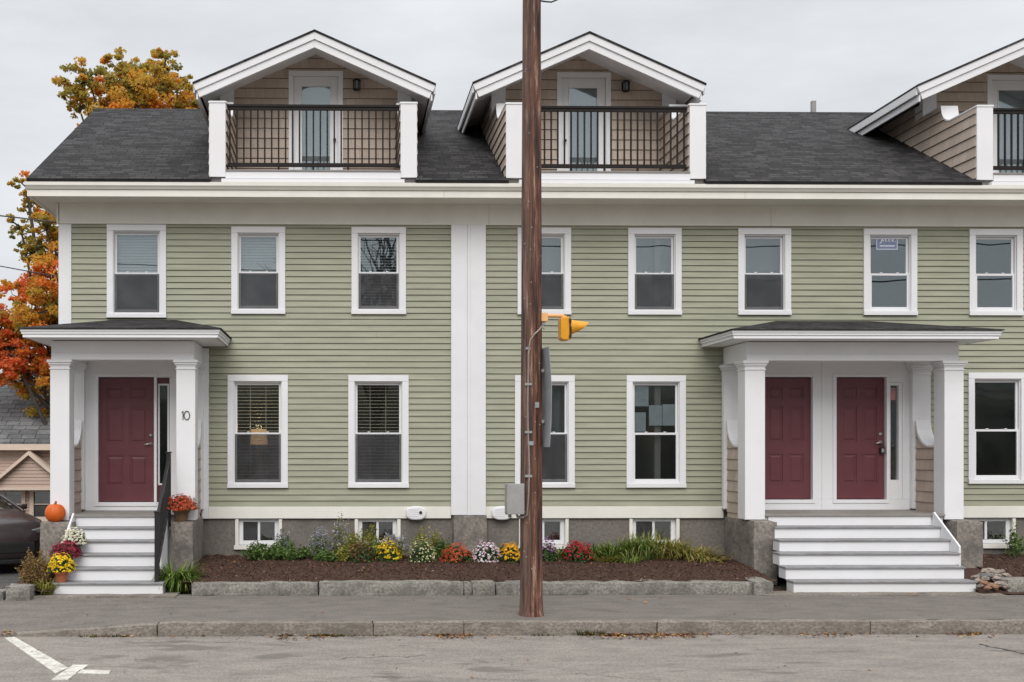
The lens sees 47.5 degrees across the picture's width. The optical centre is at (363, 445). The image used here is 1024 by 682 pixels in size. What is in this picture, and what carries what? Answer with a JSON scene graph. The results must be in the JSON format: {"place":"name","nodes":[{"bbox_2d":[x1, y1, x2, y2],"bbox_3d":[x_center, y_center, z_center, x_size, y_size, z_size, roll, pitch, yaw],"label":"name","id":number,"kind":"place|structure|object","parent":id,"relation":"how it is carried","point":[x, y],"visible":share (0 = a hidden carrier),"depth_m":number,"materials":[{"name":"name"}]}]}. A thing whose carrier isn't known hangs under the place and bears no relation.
{"place":"outdoors","nodes":[
{"label":"outdoors","id":0,"kind":"place"},
{"bbox_2d":[0,563,36,588],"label":"driveway","id":1,"kind":"structure","parent":0,"point":[9,574],"depth_m":19.24,"materials":[{"name":"asphalt"}]},
{"bbox_2d":[0,494,41,566],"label":"parked car","id":2,"kind":"object","parent":1,"relation":"on","point":[19,530],"visible":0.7,"depth_m":19.32,"materials":[{"name":"paint"}]},
{"bbox_2d":[0,634,1023,681],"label":"road","id":3,"kind":"structure","parent":0,"point":[839,658],"depth_m":12.37,"materials":[{"name":"asphalt"}]},
{"bbox_2d":[5,637,110,679],"bbox_3d":[-3.380,2.297,12.570,0.633,0.009,2.814,0,0,-27],"label":"road marking","id":4,"kind":"object","parent":3,"relation":"on","point":[51,664],"visible":1,"depth_m":11.94,"materials":[{"name":"paint"}]},
{"bbox_2d":[0,558,1023,678],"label":"fallen leaves","id":5,"kind":"object","parent":3,"relation":"on","point":[616,635],"visible":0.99,"depth_m":13.79,"materials":[{"name":"brown plant"}]},
{"bbox_2d":[79,630,985,636],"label":"kerb weeds","id":6,"kind":"object","parent":3,"relation":"on","point":[587,633],"visible":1,"depth_m":13.83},
{"bbox_2d":[169,641,1023,679],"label":"road crack","id":7,"kind":"object","parent":3,"relation":"on","point":[538,679],"visible":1,"depth_m":12.45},
{"bbox_2d":[0,594,1023,631],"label":"sidewalk","id":8,"kind":"structure","parent":0,"point":[39,614],"depth_m":15.12,"materials":[{"name":"concrete"}]},
{"bbox_2d":[0,589,5,600],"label":"edging stone","id":9,"kind":"object","parent":8,"relation":"on","point":[2,594],"visible":0.54,"depth_m":16.07,"materials":[{"name":"stone"}]},
{"bbox_2d":[5,583,35,600],"bbox_3d":[-4.851,2.085,16.193,0.363,0.251,0.364,0,0,-1],"label":"edging stone","id":10,"kind":"object","parent":8,"relation":"on","point":[22,592],"visible":0.82,"depth_m":16.02,"materials":[{"name":"stone"}]},
{"bbox_2d":[33,592,179,598],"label":"stone slab","id":11,"kind":"structure","parent":8,"relation":"on","point":[132,595],"depth_m":16.24,"materials":[{"name":"stone"}]},
{"bbox_2d":[53,452,171,593],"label":"front steps","id":12,"kind":"structure","parent":11,"relation":"on","point":[121,555],"depth_m":16.98,"materials":[{"name":"white paint"}]},
{"bbox_2d":[47,552,77,582],"bbox_3d":[-4.350,1.758,16.539,0.436,0.427,0.432,0,0,-1],"label":"chrysanthemum","id":13,"kind":"object","parent":12,"relation":"on","point":[60,572],"visible":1,"depth_m":16.45,"materials":[{"name":"plant"}]},
{"bbox_2d":[49,540,82,563],"bbox_3d":[-4.373,1.587,16.820,0.470,0.412,0.482,0,0,-1],"label":"chrysanthemum","id":14,"kind":"object","parent":12,"relation":"on","point":[60,548],"visible":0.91,"depth_m":16.71,"materials":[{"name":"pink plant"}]},
{"bbox_2d":[61,527,87,549],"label":"chrysanthemum","id":15,"kind":"object","parent":12,"relation":"on","point":[79,537],"visible":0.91,"depth_m":16.98,"materials":[{"name":"white plant"}]},
{"bbox_2d":[471,580,494,595],"bbox_3d":[1.712,2.078,16.529,0.343,0.269,0.260,0,0,-1],"label":"edging stone","id":16,"kind":"object","parent":8,"relation":"on","point":[482,587],"visible":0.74,"depth_m":16.41,"materials":[{"name":"stone"}]},
{"bbox_2d":[518,0,543,620],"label":"utility pole","id":17,"kind":"object","parent":8,"relation":"on","point":[531,577],"visible":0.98,"depth_m":14.38,"materials":[{"name":"brown wood"}]},
{"bbox_2d":[505,483,523,518],"bbox_3d":[1.891,0.698,14.410,0.231,0.439,0.270,0,0,-1],"label":"junction box","id":18,"kind":"object","parent":17,"relation":"attached to","point":[514,498],"visible":1,"depth_m":14.28,"materials":[{"name":"grey metal"}]},
{"bbox_2d":[542,347,551,446],"bbox_3d":[2.250,-0.600,14.470,0.077,1.241,0.604,0,0,-6],"label":"street sign","id":19,"kind":"object","parent":17,"relation":"attached to","point":[546,399],"visible":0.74,"depth_m":14.35,"materials":[{"name":"metal"}]},
{"bbox_2d":[541,313,588,340],"bbox_3d":[2.527,-1.495,14.491,0.623,0.346,0.220,0,0,-1],"label":"traffic beacon","id":20,"kind":"object","parent":17,"relation":"attached to","point":[568,327],"visible":1,"depth_m":14.42,"materials":[{"name":"yellow metal"}]},
{"bbox_2d":[569,318,571,339],"bbox_3d":[2.591,-1.465,14.492,0.040,0.266,0.220,0,0,-1],"label":"lens door","id":21,"kind":"structure","parent":20,"relation":"in","point":[570,327],"depth_m":14.40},
{"bbox_2d":[761,590,1006,595],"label":"stone slab","id":22,"kind":"structure","parent":8,"relation":"on","point":[791,593],"depth_m":16.40,"materials":[{"name":"stone"}]},
{"bbox_2d":[768,512,977,591],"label":"front steps","id":23,"kind":"structure","parent":22,"relation":"on","point":[886,554],"depth_m":17.19,"materials":[{"name":"white paint"}]},
{"bbox_2d":[964,568,1023,593],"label":"planting bed","id":24,"kind":"object","parent":8,"relation":"on","point":[969,573],"visible":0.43,"depth_m":16.71,"materials":[{"name":"brown soil"}]},
{"bbox_2d":[979,580,987,586],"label":"rock","id":25,"kind":"object","parent":24,"relation":"on","point":[984,583],"visible":0.99,"depth_m":16.62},
{"bbox_2d":[981,568,994,572],"bbox_3d":[9.316,1.872,17.121,0.240,0.092,0.109,0,0,-1],"label":"rock","id":26,"kind":"object","parent":24,"relation":"on","point":[984,570],"visible":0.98,"depth_m":17.10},
{"bbox_2d":[986,570,1000,573],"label":"rock","id":27,"kind":"object","parent":24,"relation":"on","point":[993,572],"visible":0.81,"depth_m":17.01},
{"bbox_2d":[1002,583,1011,588],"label":"rock","id":28,"kind":"object","parent":24,"relation":"on","point":[1006,586],"visible":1,"depth_m":16.51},
{"bbox_2d":[0,0,1023,376],"label":"sky","id":29,"kind":"structure","parent":0,"point":[750,55],"materials":[{"name":"white"}]},
{"bbox_2d":[29,490,1022,628],"bbox_3d":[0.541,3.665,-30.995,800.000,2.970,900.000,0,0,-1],"label":"ground","id":30,"kind":"structure","parent":0,"point":[782,583],"depth_m":17.57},
{"bbox_2d":[0,379,49,521],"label":"garage","id":31,"kind":"structure","parent":30,"relation":"on","point":[24,436],"depth_m":28.74,"materials":[{"name":"beige"}]},
{"bbox_2d":[0,490,28,511],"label":"window","id":32,"kind":"structure","parent":31,"relation":"in","point":[18,497],"depth_m":29.05,"materials":[{"name":"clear glass"}]},
{"bbox_2d":[30,490,49,521],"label":"window","id":33,"kind":"structure","parent":31,"relation":"in","point":[39,499],"depth_m":29.06,"materials":[{"name":"clear glass"}]},
{"bbox_2d":[2,579,54,591],"bbox_3d":[-4.847,2.063,16.968,0.800,0.062,1.500,0,0,-1],"label":"planting bed","id":34,"kind":"object","parent":30,"relation":"on","point":[21,581],"visible":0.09,"depth_m":16.58,"materials":[{"name":"brown soil"}]},
{"bbox_2d":[15,547,55,588],"bbox_3d":[-4.729,1.779,16.616,0.654,0.647,0.471,0,0,-1],"label":"shrub","id":35,"kind":"object","parent":34,"relation":"on","point":[30,572],"visible":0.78,"depth_m":16.55,"materials":[{"name":"brown plant"}]},
{"bbox_2d":[32,578,59,593],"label":"grass clump","id":36,"kind":"object","parent":34,"relation":"on","point":[48,586],"visible":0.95,"depth_m":16.31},
{"bbox_2d":[0,170,58,424],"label":"maple tree","id":37,"kind":"object","parent":30,"relation":"on","point":[16,358],"visible":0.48,"depth_m":29.04,"materials":[{"name":"orange plant"}]},
{"bbox_2d":[40,520,76,580],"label":"granite pier","id":38,"kind":"structure","parent":30,"relation":"on","point":[52,533],"depth_m":17.52,"materials":[{"name":"stone"}]},
{"bbox_2d":[45,501,65,521],"bbox_3d":[-4.753,1.017,17.650,0.307,0.320,0.314,0,0,-1],"label":"pumpkin","id":39,"kind":"object","parent":38,"relation":"on","point":[55,512],"visible":1,"depth_m":17.54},
{"bbox_2d":[51,46,199,128],"bbox_3d":[-6.362,-3.621,33.149,4.792,15.743,3.704,0,0,-1],"label":"maple tree","id":40,"kind":"object","parent":30,"relation":"on","point":[135,86],"visible":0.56,"depth_m":32.35,"materials":[{"name":"orange plant"}]},
{"bbox_2d":[150,557,209,592],"bbox_3d":[-2.738,1.909,16.868,1.020,0.544,0.940,0,0,-18],"label":"grass clump","id":41,"kind":"object","parent":30,"relation":"on","point":[171,578],"visible":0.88,"depth_m":16.73,"materials":[{"name":"plant"}]},
{"bbox_2d":[171,517,203,586],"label":"granite pier","id":42,"kind":"structure","parent":30,"relation":"on","point":[187,542],"depth_m":17.56,"materials":[{"name":"stone"}]},
{"bbox_2d":[167,493,197,521],"bbox_3d":[-2.813,0.956,17.695,0.531,0.429,0.568,0,0,-1],"label":"chrysanthemum","id":43,"kind":"object","parent":42,"relation":"on","point":[181,513],"visible":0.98,"depth_m":17.57,"materials":[{"name":"orange plant"}]},
{"bbox_2d":[191,581,318,595],"bbox_3d":[-1.563,2.089,16.491,1.820,0.262,0.267,0,0,-1],"label":"edging stone","id":44,"kind":"object","parent":30,"relation":"on","point":[267,588],"visible":0.73,"depth_m":16.37,"materials":[{"name":"stone"}]},
{"bbox_2d":[319,580,462,595],"bbox_3d":[0.389,2.081,16.520,2.083,0.274,0.275,0,0,-1],"label":"edging stone","id":45,"kind":"object","parent":30,"relation":"on","point":[387,588],"visible":0.7,"depth_m":16.39,"materials":[{"name":"stone"}]},
{"bbox_2d":[463,581,470,594],"bbox_3d":[1.484,2.090,16.548,0.118,0.259,0.250,0,0,-1],"label":"edging stone","id":46,"kind":"object","parent":30,"relation":"on","point":[466,587],"visible":0.67,"depth_m":16.43,"materials":[{"name":"stone"}]},
{"bbox_2d":[0,619,1023,636],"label":"kerb","id":47,"kind":"structure","parent":30,"relation":"on","point":[523,627],"depth_m":13.89,"materials":[{"name":"stone"}]},
{"bbox_2d":[18,29,1023,575],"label":"terrace house","id":48,"kind":"structure","parent":30,"relation":"on","point":[304,249],"depth_m":19.04,"materials":[{"name":"green"}]},
{"bbox_2d":[0,215,56,222],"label":"overhead wire","id":49,"kind":"object","parent":48,"relation":"attached to","point":[27,218],"visible":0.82,"depth_m":21.24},
{"bbox_2d":[0,266,58,276],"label":"overhead wire","id":50,"kind":"object","parent":48,"relation":"attached to","point":[29,271],"visible":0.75,"depth_m":21.32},
{"bbox_2d":[106,224,166,317],"bbox_3d":[-3.753,-2.872,18.988,0.982,1.537,0.218,0,0,-1],"label":"window","id":51,"kind":"structure","parent":48,"relation":"in","point":[114,243],"depth_m":18.99,"materials":[{"name":"white paint"}]},
{"bbox_2d":[227,375,287,487],"bbox_3d":[-1.757,-0.228,19.023,1.004,1.864,0.218,0,0,-1],"label":"window","id":52,"kind":"structure","parent":48,"relation":"in","point":[233,380],"depth_m":18.94,"materials":[{"name":"white paint"}]},
{"bbox_2d":[234,518,281,549],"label":"basement window","id":53,"kind":"structure","parent":48,"relation":"in","point":[240,544],"depth_m":19.03,"materials":[{"name":"white paint"}]},
{"bbox_2d":[238,471,278,478],"bbox_3d":[-1.809,0.759,19.821,0.700,0.618,0.500,0,0,-1],"label":"side table","id":54,"kind":"object","parent":48,"relation":"in","point":[263,472],"visible":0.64,"depth_m":19.58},
{"bbox_2d":[251,429,267,471],"bbox_3d":[-1.807,0.087,19.721,0.310,0.727,0.310,0,0,-1],"label":"table lamp","id":55,"kind":"object","parent":54,"relation":"on","point":[258,449],"visible":0.78,"depth_m":19.65,"materials":[{"name":"fabric"}]},
{"bbox_2d":[231,226,285,313],"bbox_3d":[-1.748,-2.891,19.023,0.898,1.443,0.218,0,0,-1],"label":"window","id":56,"kind":"structure","parent":48,"relation":"in","point":[239,277],"depth_m":19.01,"materials":[{"name":"white paint"}]},
{"bbox_2d":[355,518,400,546],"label":"basement window","id":57,"kind":"structure","parent":48,"relation":"in","point":[396,521],"depth_m":19.06,"materials":[{"name":"white paint"}]},
{"bbox_2d":[351,227,405,313],"bbox_3d":[0.242,-2.891,19.058,0.910,1.443,0.218,0,0,-1],"label":"window","id":58,"kind":"structure","parent":48,"relation":"in","point":[357,233],"depth_m":19.01,"materials":[{"name":"white paint"}]},
{"bbox_2d":[348,375,408,487],"bbox_3d":[0.238,-0.228,19.058,1.007,1.864,0.218,0,0,-1],"label":"window","id":59,"kind":"structure","parent":48,"relation":"in","point":[353,380],"depth_m":18.97,"materials":[{"name":"white paint"}]},
{"bbox_2d":[518,518,568,548],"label":"basement window","id":60,"kind":"structure","parent":48,"relation":"in","point":[564,522],"depth_m":19.12,"materials":[{"name":"white paint"}]},
{"bbox_2d":[517,227,571,314],"bbox_3d":[2.990,-2.891,19.128,0.897,1.443,0.262,0,0,-1],"label":"window","id":61,"kind":"structure","parent":48,"relation":"in","point":[556,241],"depth_m":19.07,"materials":[{"name":"white paint"}]},
{"bbox_2d":[515,375,574,487],"bbox_3d":[2.998,-0.228,19.146,1.004,1.864,0.298,0,0,-1],"label":"window","id":62,"kind":"structure","parent":48,"relation":"in","point":[558,460],"depth_m":19.07,"materials":[{"name":"white paint"}]},
{"bbox_2d":[627,228,681,314],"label":"window","id":63,"kind":"structure","parent":48,"relation":"in","point":[640,240],"depth_m":19.10,"materials":[{"name":"white paint"}]},
{"bbox_2d":[629,518,679,543],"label":"basement window","id":64,"kind":"structure","parent":48,"relation":"in","point":[674,522],"depth_m":19.14,"materials":[{"name":"white paint"}]},
{"bbox_2d":[626,375,686,487],"bbox_3d":[4.856,-0.228,19.114,0.998,1.864,0.168,0,0,-1],"label":"window","id":65,"kind":"structure","parent":48,"relation":"in","point":[673,414],"depth_m":19.08,"materials":[{"name":"white paint"}]},
{"bbox_2d":[737,228,791,314],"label":"window","id":66,"kind":"structure","parent":48,"relation":"in","point":[764,254],"depth_m":19.16,"materials":[{"name":"white paint"}]},
{"bbox_2d":[863,229,917,314],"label":"window","id":67,"kind":"structure","parent":48,"relation":"in","point":[886,239],"depth_m":19.12,"materials":[{"name":"white paint"}]},
{"bbox_2d":[964,518,1015,547],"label":"basement window","id":68,"kind":"structure","parent":48,"relation":"in","point":[1008,522],"depth_m":19.24,"materials":[{"name":"white paint"}]},
{"bbox_2d":[967,373,1023,483],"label":"window","id":69,"kind":"structure","parent":48,"relation":"in","point":[1017,378],"depth_m":19.16,"materials":[{"name":"white paint"}]},
{"bbox_2d":[968,229,1023,315],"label":"window","id":70,"kind":"structure","parent":48,"relation":"in","point":[1015,236],"depth_m":19.16,"materials":[{"name":"white paint"}]},
{"bbox_2d":[494,580,751,594],"bbox_3d":[3.739,2.094,16.667,3.726,0.256,0.423,0,0,-1],"label":"edging stone","id":71,"kind":"object","parent":30,"relation":"on","point":[660,587],"visible":0.66,"depth_m":16.48,"materials":[{"name":"stone"}]},
{"bbox_2d":[724,516,777,584],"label":"granite pier","id":72,"kind":"structure","parent":30,"relation":"on","point":[748,542],"depth_m":17.77,"materials":[{"name":"stone"}]},
{"bbox_2d":[746,577,772,594],"bbox_3d":[5.729,2.078,16.800,0.318,0.273,0.711,0,0,-1],"label":"edging stone","id":73,"kind":"object","parent":30,"relation":"on","point":[760,586],"visible":0.55,"depth_m":16.45,"materials":[{"name":"stone"}]},
{"bbox_2d":[943,519,982,567],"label":"granite pier","id":74,"kind":"structure","parent":30,"relation":"on","point":[967,535],"depth_m":17.77,"materials":[{"name":"stone"}]},
{"bbox_2d":[998,577,1023,594],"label":"edging stone","id":75,"kind":"object","parent":30,"relation":"on","point":[1016,584],"visible":0.58,"depth_m":16.52,"materials":[{"name":"stone"}]},
{"bbox_2d":[180,554,1023,582],"bbox_3d":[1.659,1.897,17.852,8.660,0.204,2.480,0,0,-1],"label":"planting bed","id":76,"kind":"object","parent":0,"point":[503,577],"visible":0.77,"depth_m":17.39,"materials":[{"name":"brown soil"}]},
{"bbox_2d":[239,540,288,559],"bbox_3d":[-1.581,1.716,18.484,0.836,0.389,0.453,0,0,-1],"label":"leafy plant","id":77,"kind":"object","parent":76,"relation":"on","point":[258,552],"visible":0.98,"depth_m":18.41,"materials":[{"name":"green plant"}]},
{"bbox_2d":[274,521,290,548],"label":"leafy plant","id":78,"kind":"object","parent":76,"relation":"on","point":[284,541],"visible":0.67,"depth_m":18.66,"materials":[{"name":"green plant"}]},
{"bbox_2d":[279,540,311,560],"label":"leafy plant","id":79,"kind":"object","parent":76,"relation":"on","point":[302,553],"visible":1,"depth_m":18.39,"materials":[{"name":"green plant"}]},
{"bbox_2d":[305,526,334,557],"bbox_3d":[-0.722,1.576,18.591,0.513,0.562,0.350,0,0,-15],"label":"aster","id":80,"kind":"object","parent":76,"relation":"on","point":[318,539],"visible":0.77,"depth_m":18.53,"materials":[{"name":"grey plant"}]},
{"bbox_2d":[312,549,338,561],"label":"leafy plant","id":81,"kind":"object","parent":76,"relation":"on","point":[324,555],"visible":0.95,"depth_m":18.23,"materials":[{"name":"green plant"}]},
{"bbox_2d":[327,511,351,552],"bbox_3d":[-0.396,1.456,18.629,0.414,0.769,0.330,0,0,-45],"label":"aster","id":82,"kind":"object","parent":76,"relation":"on","point":[335,536],"visible":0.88,"depth_m":18.59,"materials":[{"name":"green plant"}]},
{"bbox_2d":[330,547,349,561],"bbox_3d":[-0.383,1.742,18.275,0.318,0.262,0.273,0,0,-1],"label":"goldenrod","id":83,"kind":"object","parent":76,"relation":"on","point":[343,555],"visible":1,"depth_m":18.23,"materials":[{"name":"green plant"}]},
{"bbox_2d":[340,529,366,558],"bbox_3d":[-0.184,1.604,18.553,0.482,0.506,0.377,0,0,-1],"label":"goldenrod","id":84,"kind":"object","parent":76,"relation":"on","point":[352,539],"visible":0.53,"depth_m":18.51,"materials":[{"name":"green plant"}]},
{"bbox_2d":[348,541,374,562],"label":"chrysanthemum","id":85,"kind":"object","parent":76,"relation":"on","point":[363,552],"visible":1,"depth_m":18.20,"materials":[{"name":"green plant"}]},
{"bbox_2d":[350,520,383,558],"bbox_3d":[0.063,1.529,18.663,0.584,0.626,0.441,0,0,-1],"label":"goldenrod","id":86,"kind":"object","parent":76,"relation":"on","point":[369,539],"visible":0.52,"depth_m":18.61,"materials":[{"name":"green plant"}]},
{"bbox_2d":[364,540,389,558],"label":"leafy plant","id":87,"kind":"object","parent":76,"relation":"on","point":[374,554],"visible":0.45,"depth_m":18.51,"materials":[{"name":"green plant"}]},
{"bbox_2d":[375,538,401,561],"bbox_3d":[0.392,1.670,18.297,0.428,0.385,0.433,0,0,-1],"label":"chrysanthemum","id":88,"kind":"object","parent":76,"relation":"on","point":[388,553],"visible":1,"depth_m":18.21,"materials":[{"name":"yellow plant"}]},
{"bbox_2d":[384,532,409,558],"bbox_3d":[0.529,1.630,18.664,0.471,0.466,0.359,0,0,-1],"label":"goldenrod","id":89,"kind":"object","parent":76,"relation":"on","point":[401,546],"visible":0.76,"depth_m":18.57,"materials":[{"name":"green plant"}]},
{"bbox_2d":[407,537,436,562],"bbox_3d":[0.924,1.663,18.304,0.478,0.412,0.530,0,0,-1],"label":"chrysanthemum","id":90,"kind":"object","parent":76,"relation":"on","point":[423,555],"visible":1,"depth_m":18.21,"materials":[{"name":"white plant"}]},
{"bbox_2d":[411,526,442,557],"bbox_3d":[1.044,1.576,18.747,0.564,0.540,0.360,0,0,-1],"label":"goldenrod","id":91,"kind":"object","parent":76,"relation":"on","point":[434,541],"visible":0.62,"depth_m":18.69,"materials":[{"name":"green plant"}]},
{"bbox_2d":[430,537,459,556],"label":"leafy plant","id":92,"kind":"object","parent":76,"relation":"on","point":[442,545],"visible":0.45,"depth_m":18.62,"materials":[{"name":"green plant"}]},
{"bbox_2d":[436,548,470,558],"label":"grass clump","id":93,"kind":"object","parent":76,"relation":"on","point":[438,555],"visible":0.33,"depth_m":18.56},
{"bbox_2d":[439,541,473,562],"bbox_3d":[1.485,1.708,18.314,0.541,0.339,0.584,0,0,-40],"label":"chrysanthemum","id":94,"kind":"object","parent":76,"relation":"on","point":[456,558],"visible":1,"depth_m":18.18,"materials":[{"name":"orange plant"}]},
{"bbox_2d":[472,539,501,562],"bbox_3d":[1.969,1.690,18.316,0.500,0.365,0.490,0,0,-1],"label":"chrysanthemum","id":95,"kind":"object","parent":76,"relation":"on","point":[484,550],"visible":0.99,"depth_m":18.22,"materials":[{"name":"pink plant"}]},
{"bbox_2d":[491,541,519,557],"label":"grass clump","id":96,"kind":"object","parent":76,"relation":"on","point":[499,547],"visible":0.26,"depth_m":18.51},
{"bbox_2d":[498,542,519,562],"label":"chrysanthemum","id":97,"kind":"object","parent":76,"relation":"on","point":[509,554],"visible":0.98,"depth_m":18.23,"materials":[{"name":"yellow plant"}]},
{"bbox_2d":[542,536,557,561],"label":"chrysanthemum","id":98,"kind":"object","parent":76,"relation":"on","point":[549,554],"visible":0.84,"depth_m":18.25,"materials":[{"name":"green plant"}]},
{"bbox_2d":[544,545,572,558],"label":"grass clump","id":99,"kind":"object","parent":76,"relation":"on","point":[559,554],"visible":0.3,"depth_m":18.53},
{"bbox_2d":[560,540,594,561],"bbox_3d":[3.404,1.691,18.336,0.544,0.353,0.563,0,0,-1],"label":"chrysanthemum","id":100,"kind":"object","parent":76,"relation":"on","point":[569,551],"visible":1,"depth_m":18.23,"materials":[{"name":"red plant"}]},
{"bbox_2d":[564,542,613,559],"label":"grass clump","id":101,"kind":"object","parent":76,"relation":"on","point":[596,554],"visible":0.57,"depth_m":18.41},
{"bbox_2d":[590,554,623,562],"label":"grass clump","id":102,"kind":"object","parent":76,"relation":"on","point":[611,559],"visible":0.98,"depth_m":18.27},
{"bbox_2d":[591,537,644,558],"bbox_3d":[4.151,1.662,18.564,1.178,0.378,0.906,0,0,-1],"label":"grass clump","id":103,"kind":"object","parent":76,"relation":"on","point":[617,550],"visible":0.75,"depth_m":18.43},
{"bbox_2d":[617,554,643,563],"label":"grass clump","id":104,"kind":"object","parent":76,"relation":"on","point":[632,561],"visible":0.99,"depth_m":18.18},
{"bbox_2d":[615,528,677,560],"bbox_3d":[4.564,1.598,18.577,1.164,0.524,0.928,0,0,-1],"label":"grass clump","id":105,"kind":"object","parent":76,"relation":"on","point":[648,554],"visible":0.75,"depth_m":18.45,"materials":[{"name":"plant"}]},
{"bbox_2d":[633,530,682,558],"bbox_3d":[4.760,1.569,18.633,0.970,0.563,0.817,0,0,-1],"label":"grass clump","id":106,"kind":"object","parent":76,"relation":"on","point":[657,537],"visible":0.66,"depth_m":18.55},
{"bbox_2d":[634,534,700,559],"bbox_3d":[4.887,1.627,18.567,1.292,0.444,0.996,0,0,-1],"label":"grass clump","id":107,"kind":"object","parent":76,"relation":"on","point":[674,548],"visible":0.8,"depth_m":18.45,"materials":[{"name":"plant"}]},
{"bbox_2d":[663,544,728,561],"bbox_3d":[5.309,1.742,18.585,1.408,0.293,1.117,0,0,-1],"label":"grass clump","id":108,"kind":"object","parent":76,"relation":"on","point":[694,553],"visible":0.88,"depth_m":18.45,"materials":[{"name":"plant"}]},
{"bbox_2d":[682,553,735,563],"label":"grass clump","id":109,"kind":"object","parent":76,"relation":"on","point":[714,558],"visible":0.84,"depth_m":18.29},
{"bbox_2d":[977,553,1023,576],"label":"planting bed","id":110,"kind":"object","parent":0,"point":[995,562],"visible":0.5,"depth_m":18.14,"materials":[{"name":"brown soil"}]},
{"bbox_2d":[1000,521,1023,556],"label":"leafy plant","id":111,"kind":"object","parent":110,"relation":"on","point":[1015,545],"visible":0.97,"depth_m":18.86,"materials":[{"name":"green plant"}]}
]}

